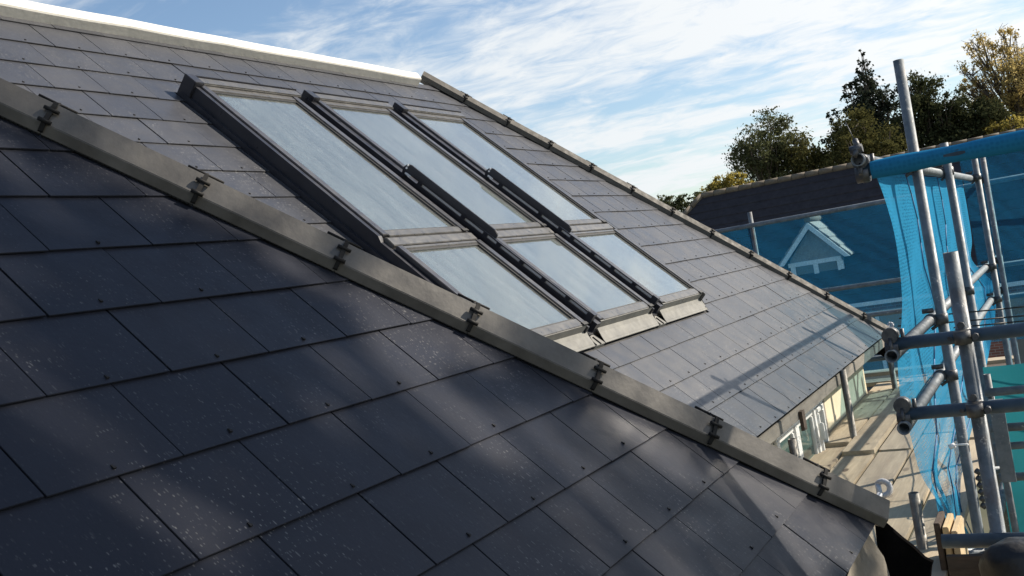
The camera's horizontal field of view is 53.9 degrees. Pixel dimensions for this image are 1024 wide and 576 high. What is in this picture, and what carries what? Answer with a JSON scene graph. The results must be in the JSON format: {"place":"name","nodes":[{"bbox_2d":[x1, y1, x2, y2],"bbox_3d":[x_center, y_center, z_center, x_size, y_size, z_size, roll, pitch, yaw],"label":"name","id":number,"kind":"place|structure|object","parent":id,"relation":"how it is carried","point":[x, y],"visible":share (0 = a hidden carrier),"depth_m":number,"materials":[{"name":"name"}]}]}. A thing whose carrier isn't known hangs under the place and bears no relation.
{"place":"outdoors","nodes":[
{"label":"outdoors","id":0,"kind":"place"},
{"bbox_2d":[27,0,1023,210],"label":"sky","id":1,"kind":"structure","parent":0,"point":[653,94],"materials":[{"name":"blue"}]},
{"bbox_2d":[683,128,1023,425],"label":"house","id":2,"kind":"structure","parent":0,"point":[853,246],"depth_m":30.33,"materials":[{"name":"blue brick"}]},
{"bbox_2d":[863,307,910,370],"bbox_3d":[10.662,1.684,28.981,1.620,2.080,0.095,-10,0,29],"label":"window","id":3,"kind":"structure","parent":2,"relation":"in","point":[894,318],"depth_m":28.92,"materials":[{"name":"glass"}]},
{"bbox_2d":[1001,291,1023,363],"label":"window","id":4,"kind":"structure","parent":2,"relation":"in","point":[1017,302],"depth_m":27.27,"materials":[{"name":"glass"}]},
{"bbox_2d":[877,426,1005,540],"bbox_3d":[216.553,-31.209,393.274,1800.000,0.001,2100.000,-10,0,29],"label":"ground","id":5,"kind":"structure","parent":0,"point":[985,522],"depth_m":19.06,"materials":[{"name":"beige concrete"}]},
{"bbox_2d":[0,0,933,575],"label":"house","id":6,"kind":"structure","parent":5,"relation":"on","point":[268,310],"depth_m":2.84,"materials":[{"name":"stone"}]},
{"bbox_2d":[771,400,828,459],"bbox_3d":[2.019,1.413,6.761,0.130,1.233,1.356,-10,0,29],"label":"window","id":7,"kind":"structure","parent":6,"relation":"in","point":[810,442],"depth_m":7.00,"materials":[{"name":"white glass"}]},
{"bbox_2d":[657,193,690,212],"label":"tree","id":8,"kind":"object","parent":5,"relation":"on","point":[679,204],"visible":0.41,"depth_m":89.58,"materials":[{"name":"green plant"}]},
{"bbox_2d":[686,190,707,207],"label":"tree","id":9,"kind":"object","parent":5,"relation":"on","point":[695,195],"visible":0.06,"depth_m":89.44,"materials":[{"name":"green plant"}]},
{"bbox_2d":[693,171,754,199],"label":"shrub","id":10,"kind":"object","parent":5,"relation":"on","point":[729,180],"visible":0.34,"depth_m":45.72,"materials":[{"name":"green plant"}]},
{"bbox_2d":[721,106,813,182],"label":"tree","id":11,"kind":"object","parent":5,"relation":"on","point":[757,162],"visible":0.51,"depth_m":49.34,"materials":[{"name":"green plant"}]},
{"bbox_2d":[773,126,847,176],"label":"tree","id":12,"kind":"object","parent":5,"relation":"on","point":[814,160],"visible":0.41,"depth_m":48.77,"materials":[{"name":"green plant"}]},
{"bbox_2d":[818,49,906,160],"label":"conifer tree","id":13,"kind":"object","parent":5,"relation":"on","point":[866,91],"visible":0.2,"depth_m":55.65,"materials":[{"name":"green plant"}]},
{"bbox_2d":[817,103,919,168],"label":"tree","id":14,"kind":"object","parent":5,"relation":"on","point":[866,137],"visible":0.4,"depth_m":47.67,"materials":[{"name":"green plant"}]},
{"bbox_2d":[715,173,1023,316],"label":"scaffold","id":15,"kind":"object","parent":5,"relation":"on","point":[751,225],"visible":0.18,"depth_m":10.16,"materials":[{"name":"grey metal"}]},
{"bbox_2d":[864,356,1013,376],"bbox_3d":[2.894,1.015,10.787,4.600,0.038,0.212,-10,0,29],"label":"scaffold board","id":16,"kind":"object","parent":15,"relation":"on","point":[990,361],"visible":0.05,"depth_m":10.15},
{"bbox_2d":[875,132,907,156],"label":"tree","id":17,"kind":"object","parent":5,"relation":"on","point":[903,146],"visible":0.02,"depth_m":54.31,"materials":[{"name":"green plant"}]},
{"bbox_2d":[787,59,1023,553],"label":"scaffold","id":18,"kind":"object","parent":5,"relation":"on","point":[980,405],"visible":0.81,"depth_m":4.69,"materials":[{"name":"metal"}]},
{"bbox_2d":[810,446,845,469],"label":"scaffold board","id":19,"kind":"object","parent":18,"relation":"on","point":[828,458],"visible":0.12,"depth_m":6.89,"materials":[{"name":"beige wood"}]},
{"bbox_2d":[830,454,874,484],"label":"scaffold board","id":20,"kind":"object","parent":18,"relation":"on","point":[852,469],"visible":0.42,"depth_m":6.47,"materials":[{"name":"beige wood"}]},
{"bbox_2d":[824,381,898,447],"bbox_3d":[2.912,1.012,8.305,0.206,0.040,2.580,-10,0,29],"label":"scaffold board","id":21,"kind":"object","parent":18,"relation":"on","point":[871,401],"visible":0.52,"depth_m":8.11,"materials":[{"name":"beige wood"}]},
{"bbox_2d":[856,449,911,493],"bbox_3d":[1.819,1.230,5.366,0.206,0.038,3.120,-10,0,29],"label":"scaffold board","id":22,"kind":"object","parent":18,"relation":"on","point":[888,465],"visible":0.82,"depth_m":6.26,"materials":[{"name":"beige wood"}]},
{"bbox_2d":[875,478,892,497],"bbox_3d":[1.988,1.122,5.469,0.098,0.143,0.167,-10,0,60],"label":"plastic pipe","id":23,"kind":"object","parent":22,"relation":"on","point":[886,483],"visible":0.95,"depth_m":5.47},
{"bbox_2d":[842,375,926,455],"bbox_3d":[3.069,0.981,8.124,0.211,0.038,3.120,-10,0,29],"label":"scaffold board","id":24,"kind":"object","parent":18,"relation":"on","point":[873,433],"visible":0.64,"depth_m":7.33,"materials":[{"name":"beige wood"}]},
{"bbox_2d":[865,374,929,386],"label":"scaffold board","id":25,"kind":"object","parent":18,"relation":"on","point":[871,382],"depth_m":9.75,"materials":[{"name":"beige wood"}]},
{"bbox_2d":[879,385,940,451],"bbox_3d":[3.271,0.969,8.018,0.206,0.038,3.010,-10,0,29],"label":"scaffold board","id":26,"kind":"object","parent":18,"relation":"on","point":[895,440],"visible":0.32,"depth_m":6.89,"materials":[{"name":"beige wood"}]},
{"bbox_2d":[869,433,951,545],"bbox_3d":[2.043,1.187,5.313,0.206,0.038,3.850,-10,0,29],"label":"scaffold board","id":27,"kind":"object","parent":18,"relation":"on","point":[907,481],"visible":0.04,"depth_m":5.57,"materials":[{"name":"beige wood"}]},
{"bbox_2d":[877,174,995,533],"bbox_3d":[3.028,0.384,6.683,0.068,2.265,5.992,-10,0,29],"label":"debris net","id":28,"kind":"object","parent":18,"relation":"hanging from","point":[940,215],"visible":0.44,"depth_m":4.99,"materials":[{"name":"plastic"}]},
{"bbox_2d":[865,362,1014,379],"bbox_3d":[2.775,1.066,10.562,4.600,0.038,0.217,-10,0,29],"label":"scaffold board","id":29,"kind":"object","parent":18,"relation":"on","point":[888,376],"depth_m":9.99,"materials":[{"name":"brown wood"}]},
{"bbox_2d":[909,440,978,575],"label":"scaffold board","id":30,"kind":"object","parent":18,"relation":"on","point":[930,511],"visible":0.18,"depth_m":5.14,"materials":[{"name":"beige wood"}]},
{"bbox_2d":[933,511,947,570],"bbox_3d":[1.923,1.345,4.393,0.025,0.700,0.200,-10,0,29],"label":"timber offcut","id":31,"kind":"object","parent":30,"relation":"on","point":[939,521],"visible":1,"depth_m":4.31,"materials":[{"name":"brown wood"}]},
{"bbox_2d":[925,393,966,433],"bbox_3d":[3.605,0.918,8.162,0.206,0.038,2.630,-10,0,29],"label":"scaffold board","id":32,"kind":"object","parent":18,"relation":"on","point":[946,425],"depth_m":7.19,"materials":[{"name":"beige wood"}]},
{"bbox_2d":[869,130,1023,178],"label":"debris net","id":33,"kind":"object","parent":18,"relation":"attached to","point":[1005,143],"visible":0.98,"depth_m":3.58,"materials":[{"name":"blue plastic"}]},
{"bbox_2d":[942,513,954,553],"bbox_3d":[1.949,1.346,4.367,0.025,0.688,0.220,-10,0,29],"label":"timber offcut","id":34,"kind":"object","parent":18,"relation":"attached to","point":[948,524],"visible":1,"depth_m":4.30,"materials":[{"name":"beige wood"}]},
{"bbox_2d":[951,515,968,553],"bbox_3d":[1.975,1.348,4.342,0.025,0.676,0.240,-10,0,29],"label":"timber offcut","id":35,"kind":"object","parent":18,"relation":"attached to","point":[958,526],"visible":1,"depth_m":4.32,"materials":[{"name":"beige wood"}]},
{"bbox_2d":[897,306,1023,330],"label":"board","id":36,"kind":"object","parent":18,"relation":"attached to","point":[990,318],"visible":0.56,"depth_m":5.77,"materials":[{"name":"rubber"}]},
{"bbox_2d":[946,554,981,575],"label":"toe board","id":37,"kind":"object","parent":18,"relation":"attached to","point":[962,564],"visible":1,"depth_m":3.62,"materials":[{"name":"brown wood"}]},
{"bbox_2d":[956,417,987,440],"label":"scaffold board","id":38,"kind":"object","parent":18,"relation":"on","point":[971,436],"visible":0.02,"depth_m":6.73,"materials":[{"name":"beige wood"}]},
{"bbox_2d":[983,363,1023,531],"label":"debris net","id":39,"kind":"object","parent":18,"relation":"attached to","point":[1007,375],"visible":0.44,"depth_m":5.46,"materials":[{"name":"teal fabric"}]},
{"bbox_2d":[883,70,981,149],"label":"tree","id":40,"kind":"object","parent":5,"relation":"on","point":[924,106],"visible":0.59,"depth_m":51.28,"materials":[{"name":"green plant"}]},
{"bbox_2d":[924,93,1015,140],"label":"tree","id":41,"kind":"object","parent":5,"relation":"on","point":[987,111],"visible":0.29,"depth_m":50.84,"materials":[{"name":"green plant"}]},
{"bbox_2d":[954,23,1023,123],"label":"tree","id":42,"kind":"object","parent":5,"relation":"on","point":[1012,82],"visible":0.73,"depth_m":53.73,"materials":[{"name":"green plant"}]},
{"bbox_2d":[981,111,1023,135],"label":"shrub","id":43,"kind":"object","parent":5,"relation":"on","point":[994,127],"visible":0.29,"depth_m":49.78,"materials":[{"name":"green plant"}]},
{"bbox_2d":[978,537,1023,575],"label":"rubble sack","id":44,"kind":"object","parent":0,"point":[1004,557],"visible":1,"depth_m":3.35,"materials":[{"name":"black plastic"}]}
]}

